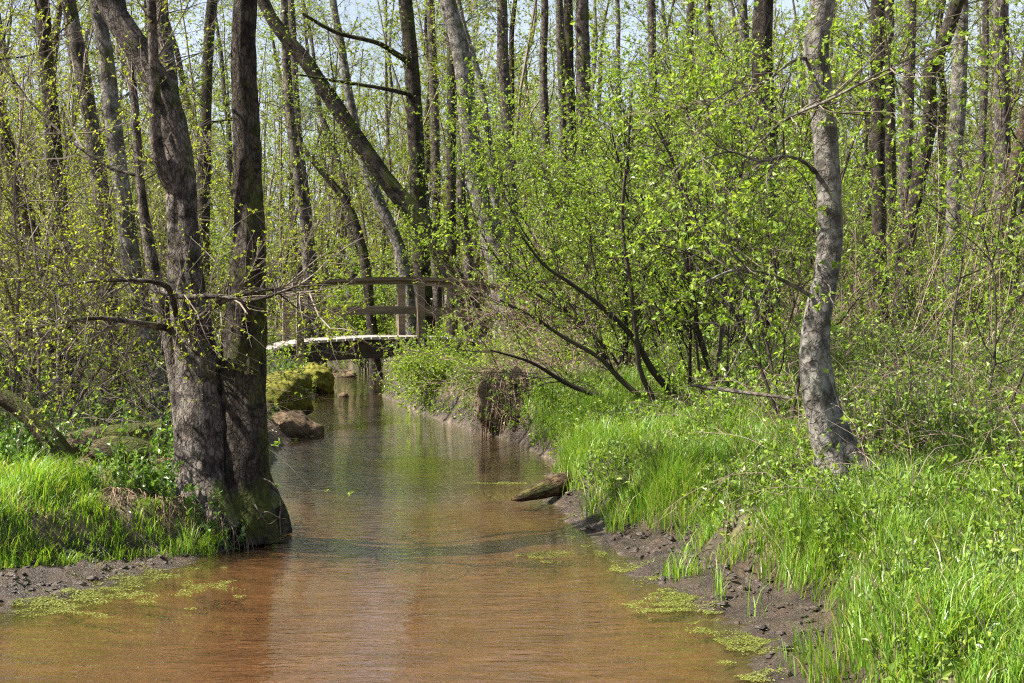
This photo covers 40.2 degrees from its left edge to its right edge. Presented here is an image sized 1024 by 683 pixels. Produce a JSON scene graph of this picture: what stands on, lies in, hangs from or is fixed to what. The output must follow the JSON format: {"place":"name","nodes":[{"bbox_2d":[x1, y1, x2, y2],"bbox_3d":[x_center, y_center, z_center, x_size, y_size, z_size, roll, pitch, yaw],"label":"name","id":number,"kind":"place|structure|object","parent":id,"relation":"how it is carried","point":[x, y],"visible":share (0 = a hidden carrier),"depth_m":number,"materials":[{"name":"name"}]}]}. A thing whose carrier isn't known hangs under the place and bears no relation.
{"place":"outdoors","nodes":[
{"label":"outdoors","id":0,"kind":"place"},
{"bbox_2d":[0,359,775,682],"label":"water","id":1,"kind":"structure","parent":0,"point":[448,469],"depth_m":9.04,"materials":[{"name":"liquid"}]},
{"bbox_2d":[12,563,245,618],"bbox_3d":[-1.921,1.260,7.222,1.151,0.059,1.283,0,2,0],"label":"algae mat","id":2,"kind":"object","parent":1,"relation":"on","point":[115,589],"visible":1,"depth_m":7.16,"materials":[{"name":"plant"}]},
{"bbox_2d":[622,585,723,614],"bbox_3d":[0.774,1.270,6.989,0.496,0.048,0.668,0,2,0],"label":"algae mat","id":3,"kind":"object","parent":1,"relation":"on","point":[679,600],"visible":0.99,"depth_m":6.88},
{"bbox_2d":[684,619,808,681],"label":"algae mat","id":4,"kind":"object","parent":1,"relation":"on","point":[748,642],"visible":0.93,"depth_m":6.10,"materials":[{"name":"plant"}]},
{"bbox_2d":[0,301,1023,682],"bbox_3d":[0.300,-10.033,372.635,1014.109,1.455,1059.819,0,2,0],"label":"ground","id":5,"kind":"structure","parent":0,"point":[406,633],"depth_m":7.10,"materials":[{"name":"soil"}]},
{"bbox_2d":[0,387,78,465],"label":"fallen branch","id":6,"kind":"object","parent":5,"relation":"on","point":[9,404],"visible":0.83,"depth_m":8.77,"materials":[{"name":"wood"}]},
{"bbox_2d":[0,0,83,276],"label":"tree","id":7,"kind":"object","parent":5,"relation":"on","point":[4,50],"visible":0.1,"depth_m":44.93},
{"bbox_2d":[0,0,153,256],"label":"tree","id":8,"kind":"object","parent":5,"relation":"on","point":[30,18],"visible":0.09,"depth_m":37.58,"materials":[{"name":"plant"}]},
{"bbox_2d":[13,0,164,394],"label":"tree","id":9,"kind":"object","parent":5,"relation":"on","point":[59,152],"visible":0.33,"depth_m":13.88,"materials":[{"name":"green plant"}]},
{"bbox_2d":[0,0,182,416],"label":"tree","id":10,"kind":"object","parent":5,"relation":"on","point":[25,216],"visible":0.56,"depth_m":12.91,"materials":[{"name":"green plant"}]},
{"bbox_2d":[0,0,189,414],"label":"tree","id":11,"kind":"object","parent":5,"relation":"on","point":[76,46],"visible":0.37,"depth_m":13.40,"materials":[{"name":"green plant"}]},
{"bbox_2d":[0,110,227,358],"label":"thicket shrub","id":12,"kind":"object","parent":5,"relation":"on","point":[92,218],"visible":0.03,"depth_m":20.07,"materials":[{"name":"green plant"}]},
{"bbox_2d":[65,421,167,456],"bbox_3d":[-2.870,0.703,9.930,0.839,0.286,0.202,0,2,0],"label":"mossy log","id":13,"kind":"object","parent":5,"relation":"on","point":[110,430],"visible":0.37,"depth_m":9.84,"materials":[{"name":"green plant"}]},
{"bbox_2d":[0,489,233,570],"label":"grass","id":14,"kind":"structure","parent":5,"relation":"on","point":[190,547],"depth_m":8.01,"materials":[{"name":"plant"}]},
{"bbox_2d":[89,436,150,464],"bbox_3d":[-2.526,0.708,9.034,0.388,0.200,0.175,0,2,-6],"label":"mossy log","id":15,"kind":"object","parent":5,"relation":"on","point":[101,444],"visible":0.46,"depth_m":8.98,"materials":[{"name":"green plant"}]},
{"bbox_2d":[26,0,231,433],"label":"tree","id":16,"kind":"object","parent":5,"relation":"on","point":[103,43],"visible":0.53,"depth_m":11.91,"materials":[{"name":"grey plant"}]},
{"bbox_2d":[0,406,277,566],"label":"grass","id":17,"kind":"structure","parent":5,"relation":"on","point":[41,477],"depth_m":8.10,"materials":[{"name":"plant"}]},
{"bbox_2d":[0,0,280,406],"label":"thicket shrub","id":18,"kind":"object","parent":5,"relation":"on","point":[64,163],"visible":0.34,"depth_m":12.63,"materials":[{"name":"green plant"}]},
{"bbox_2d":[0,396,280,550],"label":"herbs","id":19,"kind":"object","parent":5,"relation":"on","point":[139,477],"visible":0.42,"depth_m":8.63,"materials":[{"name":"green plant"}]},
{"bbox_2d":[1,0,292,231],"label":"tree","id":20,"kind":"object","parent":5,"relation":"on","point":[172,74],"visible":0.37,"depth_m":14.84,"materials":[{"name":"green plant"}]},
{"bbox_2d":[69,81,233,307],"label":"leafy shrub","id":21,"kind":"object","parent":5,"relation":"on","point":[217,154],"visible":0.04,"depth_m":30.96,"materials":[{"name":"green plant"}]},
{"bbox_2d":[0,328,309,508],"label":"herbs","id":22,"kind":"object","parent":5,"relation":"on","point":[3,424],"visible":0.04,"depth_m":12.46,"materials":[{"name":"green plant"}]},
{"bbox_2d":[0,0,314,424],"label":"thicket shrub","id":23,"kind":"object","parent":5,"relation":"on","point":[20,118],"visible":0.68,"depth_m":11.36,"materials":[{"name":"green plant"}]},
{"bbox_2d":[39,0,283,534],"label":"alder tree","id":24,"kind":"object","parent":5,"relation":"on","point":[198,444],"visible":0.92,"depth_m":8.66,"materials":[{"name":"brown plant"}]},
{"bbox_2d":[1,107,339,380],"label":"thicket shrub","id":25,"kind":"object","parent":5,"relation":"on","point":[164,197],"visible":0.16,"depth_m":16.14,"materials":[{"name":"green plant"}]},
{"bbox_2d":[0,248,365,513],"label":"brambles","id":26,"kind":"object","parent":5,"relation":"on","point":[145,399],"visible":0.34,"depth_m":11.44,"materials":[{"name":"green plant"}]},
{"bbox_2d":[0,102,370,424],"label":"thicket shrub","id":27,"kind":"object","parent":5,"relation":"on","point":[142,354],"visible":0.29,"depth_m":11.66,"materials":[{"name":"green plant"}]},
{"bbox_2d":[98,486,273,557],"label":"hanging roots","id":28,"kind":"object","parent":5,"relation":"hanging from","point":[145,494],"visible":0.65,"depth_m":8.30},
{"bbox_2d":[0,0,387,459],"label":"alder tree","id":29,"kind":"object","parent":5,"relation":"on","point":[161,290],"visible":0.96,"depth_m":8.31,"materials":[{"name":"green plant"}]},
{"bbox_2d":[127,0,280,267],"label":"tree","id":30,"kind":"object","parent":5,"relation":"on","point":[174,41],"visible":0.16,"depth_m":38.54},
{"bbox_2d":[158,0,281,291],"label":"tree","id":31,"kind":"object","parent":5,"relation":"on","point":[230,164],"visible":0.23,"depth_m":33.49,"materials":[{"name":"plant"}]},
{"bbox_2d":[154,181,295,344],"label":"leafy shrub","id":32,"kind":"object","parent":5,"relation":"on","point":[229,254],"visible":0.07,"depth_m":28.14,"materials":[{"name":"green plant"}]},
{"bbox_2d":[139,0,341,302],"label":"tree","id":33,"kind":"object","parent":5,"relation":"on","point":[206,88],"visible":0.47,"depth_m":16.88,"materials":[{"name":"green plant"}]},
{"bbox_2d":[220,0,292,545],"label":"alder tree","id":34,"kind":"object","parent":5,"relation":"on","point":[246,448],"visible":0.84,"depth_m":8.64,"materials":[{"name":"brown plant"}]},
{"bbox_2d":[213,0,339,280],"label":"tree","id":35,"kind":"object","parent":5,"relation":"on","point":[290,178],"visible":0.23,"depth_m":54.99,"materials":[{"name":"plant"}]},
{"bbox_2d":[200,0,358,364],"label":"tree","id":36,"kind":"object","parent":5,"relation":"on","point":[298,116],"visible":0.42,"depth_m":30.80,"materials":[{"name":"green plant"}]},
{"bbox_2d":[266,369,313,414],"bbox_3d":[-2.942,0.696,18.082,0.767,0.680,0.899,0,2,0],"label":"boulder","id":37,"kind":"object","parent":5,"relation":"on","point":[305,403],"visible":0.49,"depth_m":17.75,"materials":[{"name":"plant"}]},
{"bbox_2d":[271,410,324,443],"bbox_3d":[-2.433,0.971,15.516,0.600,0.426,0.579,-1,2,-37],"label":"boulder","id":38,"kind":"object","parent":5,"relation":"on","point":[292,428],"visible":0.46,"depth_m":15.33,"materials":[{"name":"stone"}]},
{"bbox_2d":[257,0,340,363],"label":"tree","id":39,"kind":"object","parent":5,"relation":"on","point":[303,217],"visible":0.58,"depth_m":27.83,"materials":[{"name":"green plant"}]},
{"bbox_2d":[0,316,615,386],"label":"herbs","id":40,"kind":"object","parent":5,"relation":"on","point":[461,332],"visible":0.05,"depth_m":21.94,"materials":[{"name":"green plant"}]},
{"bbox_2d":[297,362,334,394],"bbox_3d":[-3.198,0.651,22.725,0.649,0.650,0.941,0,2,0],"label":"boulder","id":41,"kind":"object","parent":5,"relation":"on","point":[325,379],"visible":0.48,"depth_m":22.47,"materials":[{"name":"stone"}]},
{"bbox_2d":[256,0,390,305],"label":"tree","id":42,"kind":"object","parent":5,"relation":"on","point":[312,201],"visible":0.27,"depth_m":51.81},
{"bbox_2d":[229,0,429,328],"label":"tree","id":43,"kind":"object","parent":5,"relation":"on","point":[345,186],"visible":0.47,"depth_m":41.81,"materials":[{"name":"plant"}]},
{"bbox_2d":[290,226,412,378],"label":"leafy shrub","id":44,"kind":"object","parent":5,"relation":"on","point":[362,323],"visible":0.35,"depth_m":29.83,"materials":[{"name":"green plant"}]},
{"bbox_2d":[269,56,438,381],"bbox_3d":[-3.051,-2.308,26.808,3.617,6.544,2.675,1,2,18],"label":"tree","id":45,"kind":"object","parent":5,"relation":"on","point":[364,264],"visible":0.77,"depth_m":26.88,"materials":[{"name":"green plant"}]},
{"bbox_2d":[282,0,436,334],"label":"tree","id":46,"kind":"object","parent":5,"relation":"on","point":[383,211],"visible":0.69,"depth_m":28.82,"materials":[{"name":"grey plant"}]},
{"bbox_2d":[227,0,492,341],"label":"tree","id":47,"kind":"object","parent":5,"relation":"on","point":[388,182],"visible":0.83,"depth_m":26.77,"materials":[{"name":"brown plant"}]},
{"bbox_2d":[321,0,427,315],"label":"tree","id":48,"kind":"object","parent":5,"relation":"on","point":[390,85],"visible":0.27,"depth_m":57.15,"materials":[{"name":"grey plant"}]},
{"bbox_2d":[268,0,491,335],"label":"tree","id":49,"kind":"object","parent":5,"relation":"on","point":[412,87],"visible":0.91,"depth_m":27.73,"materials":[{"name":"brown plant"}]},
{"bbox_2d":[266,277,549,364],"bbox_3d":[-1.585,-0.213,24.269,6.739,1.783,1.435,-1,2,-19],"label":"footbridge","id":50,"kind":"object","parent":5,"relation":"on","point":[401,309],"visible":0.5,"depth_m":23.52,"materials":[{"name":"brown wood"}]},
{"bbox_2d":[359,0,474,288],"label":"tree","id":51,"kind":"object","parent":5,"relation":"on","point":[427,122],"visible":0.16,"depth_m":46.16,"materials":[{"name":"brown plant"}]},
{"bbox_2d":[371,308,484,413],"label":"overhanging bush","id":52,"kind":"object","parent":5,"relation":"on","point":[421,359],"visible":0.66,"depth_m":18.57,"materials":[{"name":"green plant"}]},
{"bbox_2d":[373,0,486,332],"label":"tree","id":53,"kind":"object","parent":5,"relation":"on","point":[437,298],"visible":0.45,"depth_m":35.78,"materials":[{"name":"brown plant"}]},
{"bbox_2d":[392,0,503,337],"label":"tree","id":54,"kind":"object","parent":5,"relation":"on","point":[451,186],"visible":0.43,"depth_m":32.81,"materials":[{"name":"brown plant"}]},
{"bbox_2d":[383,0,524,333],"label":"tree","id":55,"kind":"object","parent":5,"relation":"on","point":[459,188],"visible":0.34,"depth_m":33.49,"materials":[{"name":"plant"}]},
{"bbox_2d":[422,0,516,341],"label":"tree","id":56,"kind":"object","parent":5,"relation":"on","point":[457,39],"visible":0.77,"depth_m":24.77,"materials":[{"name":"grey plant"}]},
{"bbox_2d":[295,362,657,473],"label":"herbs","id":57,"kind":"object","parent":5,"relation":"on","point":[592,414],"visible":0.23,"depth_m":14.84,"materials":[{"name":"green plant"}]},
{"bbox_2d":[401,0,570,237],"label":"tree","id":58,"kind":"object","parent":5,"relation":"on","point":[495,201],"visible":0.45,"depth_m":26.80,"materials":[{"name":"grey plant"}]},
{"bbox_2d":[342,238,631,424],"bbox_3d":[-0.252,-0.046,15.936,3.319,2.285,2.633,-1,2,-17],"label":"tangled shrub","id":59,"kind":"object","parent":5,"relation":"on","point":[492,354],"visible":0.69,"depth_m":15.91,"materials":[{"name":"green plant"}]},
{"bbox_2d":[353,121,644,338],"bbox_3d":[-0.235,-1.960,27.192,5.097,4.710,4.981,-1,2,-22],"label":"leafy shrub","id":60,"kind":"object","parent":5,"relation":"on","point":[419,238],"visible":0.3,"depth_m":26.90,"materials":[{"name":"green plant"}]},
{"bbox_2d":[462,362,551,436],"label":"roots","id":61,"kind":"object","parent":5,"relation":"on","point":[502,388],"visible":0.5,"depth_m":15.40,"materials":[{"name":"bark"},{"name":"soil"},{"name":"twig"}]},
{"bbox_2d":[456,0,561,274],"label":"tree","id":62,"kind":"object","parent":5,"relation":"on","point":[502,25],"visible":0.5,"depth_m":32.73,"materials":[{"name":"brown plant"}]},
{"bbox_2d":[0,0,1023,333],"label":"trees","id":63,"kind":"object","parent":5,"relation":"on","point":[392,168],"visible":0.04,"depth_m":46.40,"materials":[{"name":"plant"}]},
{"bbox_2d":[474,0,559,266],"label":"tree","id":64,"kind":"object","parent":5,"relation":"on","point":[525,77],"visible":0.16,"depth_m":45.88,"materials":[{"name":"grey plant"}]},
{"bbox_2d":[446,0,590,316],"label":"tree","id":65,"kind":"object","parent":5,"relation":"on","point":[513,15],"visible":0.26,"depth_m":40.97,"materials":[{"name":"green plant"}]},
{"bbox_2d":[412,180,649,368],"bbox_3d":[0.655,-0.631,19.887,3.888,3.418,4.275,1,2,33],"label":"tangled shrub","id":66,"kind":"object","parent":5,"relation":"on","point":[526,322],"visible":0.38,"depth_m":19.45,"materials":[{"name":"green plant"}]},
{"bbox_2d":[510,0,565,308],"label":"tree","id":67,"kind":"object","parent":5,"relation":"on","point":[543,54],"visible":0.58,"depth_m":37.72,"materials":[{"name":"brown plant"}]},
{"bbox_2d":[440,54,644,346],"bbox_3d":[0.426,-2.220,23.300,4.159,5.307,3.252,-1,2,-41],"label":"leafy shrub","id":68,"kind":"object","parent":5,"relation":"on","point":[534,173],"visible":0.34,"depth_m":23.27,"materials":[{"name":"green plant"}]},
{"bbox_2d":[511,471,576,501],"bbox_3d":[0.439,1.056,10.501,1.040,0.218,0.204,-1,2,-40],"label":"old log","id":69,"kind":"object","parent":5,"relation":"on","point":[552,486],"visible":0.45,"depth_m":10.32,"materials":[{"name":"brown wood"}]},
{"bbox_2d":[518,0,614,311],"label":"tree","id":70,"kind":"object","parent":5,"relation":"on","point":[569,57],"visible":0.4,"depth_m":36.71,"materials":[{"name":"brown plant"}]},
{"bbox_2d":[526,0,608,243],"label":"tree","id":71,"kind":"object","parent":5,"relation":"on","point":[559,37],"visible":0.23,"depth_m":39.70,"materials":[{"name":"brown plant"}]},
{"bbox_2d":[517,0,631,330],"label":"tree","id":72,"kind":"object","parent":5,"relation":"on","point":[582,19],"visible":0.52,"depth_m":33.68,"materials":[{"name":"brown plant"}]},
{"bbox_2d":[412,30,753,418],"bbox_3d":[0.607,-1.091,13.412,3.203,3.756,2.617,0,2,0],"label":"leaning shrub","id":73,"kind":"object","parent":5,"relation":"on","point":[640,352],"visible":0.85,"depth_m":13.19,"materials":[{"name":"green plant"}]},
{"bbox_2d":[519,0,658,223],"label":"tree","id":74,"kind":"object","parent":5,"relation":"on","point":[604,27],"visible":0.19,"depth_m":48.02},
{"bbox_2d":[400,33,816,371],"bbox_3d":[0.902,-1.558,17.579,5.387,4.516,3.275,-1,2,-22],"label":"leafy shrub","id":75,"kind":"object","parent":5,"relation":"on","point":[519,226],"visible":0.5,"depth_m":17.36,"materials":[{"name":"green plant"}]},
{"bbox_2d":[603,0,695,330],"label":"tree","id":76,"kind":"object","parent":5,"relation":"on","point":[651,12],"visible":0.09,"depth_m":29.75,"materials":[{"name":"green plant"}]},
{"bbox_2d":[596,0,725,234],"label":"tree","id":77,"kind":"object","parent":5,"relation":"on","point":[663,17],"visible":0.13,"depth_m":38.55,"materials":[{"name":"green plant"}]},
{"bbox_2d":[519,4,816,353],"bbox_3d":[2.123,-2.099,18.294,4.206,4.954,4.359,0,2,0],"label":"leafy shrub","id":78,"kind":"object","parent":5,"relation":"on","point":[613,192],"visible":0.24,"depth_m":18.45,"materials":[{"name":"green plant"}]},
{"bbox_2d":[518,0,873,351],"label":"leafy shrub","id":79,"kind":"object","parent":5,"relation":"on","point":[642,71],"visible":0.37,"depth_m":15.47,"materials":[{"name":"green plant"}]},
{"bbox_2d":[556,0,862,399],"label":"upright shrub","id":80,"kind":"object","parent":5,"relation":"on","point":[729,314],"visible":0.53,"depth_m":13.04,"materials":[{"name":"green plant"}]},
{"bbox_2d":[651,0,802,340],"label":"tree","id":81,"kind":"object","parent":5,"relation":"on","point":[744,12],"visible":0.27,"depth_m":23.82,"materials":[{"name":"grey plant"}]},
{"bbox_2d":[659,0,800,325],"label":"tree","id":82,"kind":"object","parent":5,"relation":"on","point":[731,10],"visible":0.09,"depth_m":31.91,"materials":[{"name":"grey plant"}]},
{"bbox_2d":[597,0,920,336],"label":"leafy shrub","id":83,"kind":"object","parent":5,"relation":"on","point":[691,41],"visible":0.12,"depth_m":20.64,"materials":[{"name":"green plant"}]},
{"bbox_2d":[553,0,974,422],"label":"sapling","id":84,"kind":"object","parent":5,"relation":"on","point":[808,176],"visible":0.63,"depth_m":10.71,"materials":[{"name":"green plant"}]},
{"bbox_2d":[518,352,1023,682],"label":"grass","id":85,"kind":"structure","parent":5,"relation":"on","point":[672,469],"depth_m":6.96,"materials":[{"name":"plant"}]},
{"bbox_2d":[534,299,1023,682],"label":"herbs","id":86,"kind":"object","parent":5,"relation":"on","point":[937,401],"visible":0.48,"depth_m":8.39,"materials":[{"name":"green plant"}]},
{"bbox_2d":[657,0,906,344],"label":"tree","id":87,"kind":"object","parent":5,"relation":"on","point":[761,17],"visible":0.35,"depth_m":17.80,"materials":[{"name":"green plant"}]},
{"bbox_2d":[570,0,1016,486],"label":"grey tree","id":88,"kind":"object","parent":5,"relation":"on","point":[817,383],"visible":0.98,"depth_m":7.95,"materials":[{"name":"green plant"}]},
{"bbox_2d":[569,308,1023,431],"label":"herbs","id":89,"kind":"object","parent":5,"relation":"on","point":[692,390],"visible":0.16,"depth_m":13.83,"materials":[{"name":"green plant"}]},
{"bbox_2d":[612,285,1023,551],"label":"brambles","id":90,"kind":"object","parent":5,"relation":"on","point":[800,441],"visible":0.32,"depth_m":9.36,"materials":[{"name":"plant"}]},
{"bbox_2d":[616,129,1023,378],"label":"brambles","id":91,"kind":"object","parent":5,"relation":"on","point":[857,284],"visible":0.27,"depth_m":15.30,"materials":[{"name":"plant"}]},
{"bbox_2d":[716,49,926,335],"bbox_3d":[5.173,-2.322,23.763,4.434,5.161,3.407,0,2,0],"label":"leafy shrub","id":92,"kind":"object","parent":5,"relation":"on","point":[812,263],"visible":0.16,"depth_m":23.73,"materials":[{"name":"green plant"}]},
{"bbox_2d":[794,0,941,336],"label":"tree","id":93,"kind":"object","parent":5,"relation":"on","point":[879,218],"visible":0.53,"depth_m":21.84,"materials":[{"name":"brown plant"}]},
{"bbox_2d":[793,0,967,329],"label":"tree","id":94,"kind":"object","parent":5,"relation":"on","point":[865,131],"visible":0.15,"depth_m":33.65,"materials":[{"name":"plant"}]},
{"bbox_2d":[743,0,1023,426],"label":"sapling","id":95,"kind":"object","parent":5,"relation":"on","point":[1007,245],"visible":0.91,"depth_m":10.20,"materials":[{"name":"green plant"}]},
{"bbox_2d":[782,117,995,326],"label":"leafy shrub","id":96,"kind":"object","parent":5,"relation":"on","point":[892,225],"visible":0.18,"depth_m":25.05,"materials":[{"name":"green plant"}]},
{"bbox_2d":[830,0,971,319],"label":"tree","id":97,"kind":"object","parent":5,"relation":"on","point":[890,107],"visible":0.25,"depth_m":26.80,"materials":[{"name":"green plant"}]},
{"bbox_2d":[862,0,953,232],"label":"tree","id":98,"kind":"object","parent":5,"relation":"on","point":[903,166],"visible":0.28,"depth_m":24.82,"materials":[{"name":"green plant"}]},
{"bbox_2d":[832,0,993,330],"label":"tree","id":99,"kind":"object","parent":5,"relation":"on","point":[955,7],"visible":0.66,"depth_m":19.83,"materials":[{"name":"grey plant"}]},
{"bbox_2d":[842,138,1023,341],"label":"leafy shrub","id":100,"kind":"object","parent":5,"relation":"on","point":[943,290],"visible":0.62,"depth_m":16.33,"materials":[{"name":"green plant"}]},
{"bbox_2d":[852,0,1023,325],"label":"tree","id":101,"kind":"object","parent":5,"relation":"on","point":[945,113],"visible":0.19,"depth_m":32.97,"materials":[{"name":"green plant"}]},
{"bbox_2d":[881,0,1022,333],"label":"tree","id":102,"kind":"object","parent":5,"relation":"on","point":[961,68],"visible":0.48,"depth_m":20.84,"materials":[{"name":"grey plant"}]},
{"bbox_2d":[887,0,1023,316],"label":"tree","id":103,"kind":"object","parent":5,"relation":"on","point":[997,110],"visible":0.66,"depth_m":18.84,"materials":[{"name":"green plant"}]},
{"bbox_2d":[922,0,1020,312],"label":"tree","id":104,"kind":"object","parent":5,"relation":"on","point":[982,129],"visible":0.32,"depth_m":26.84,"materials":[{"name":"green plant"}]},
{"bbox_2d":[937,1,1023,302],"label":"tree","id":105,"kind":"object","parent":5,"relation":"on","point":[1019,210],"visible":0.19,"depth_m":35.45,"materials":[{"name":"brown wood"}]},
{"bbox_2d":[943,2,1023,333],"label":"tree","id":106,"kind":"object","parent":5,"relation":"on","point":[1019,134],"visible":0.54,"depth_m":16.90,"materials":[{"name":"green plant"}]},
{"bbox_2d":[0,0,1023,300],"label":"sky","id":107,"kind":"structure","parent":0,"point":[786,3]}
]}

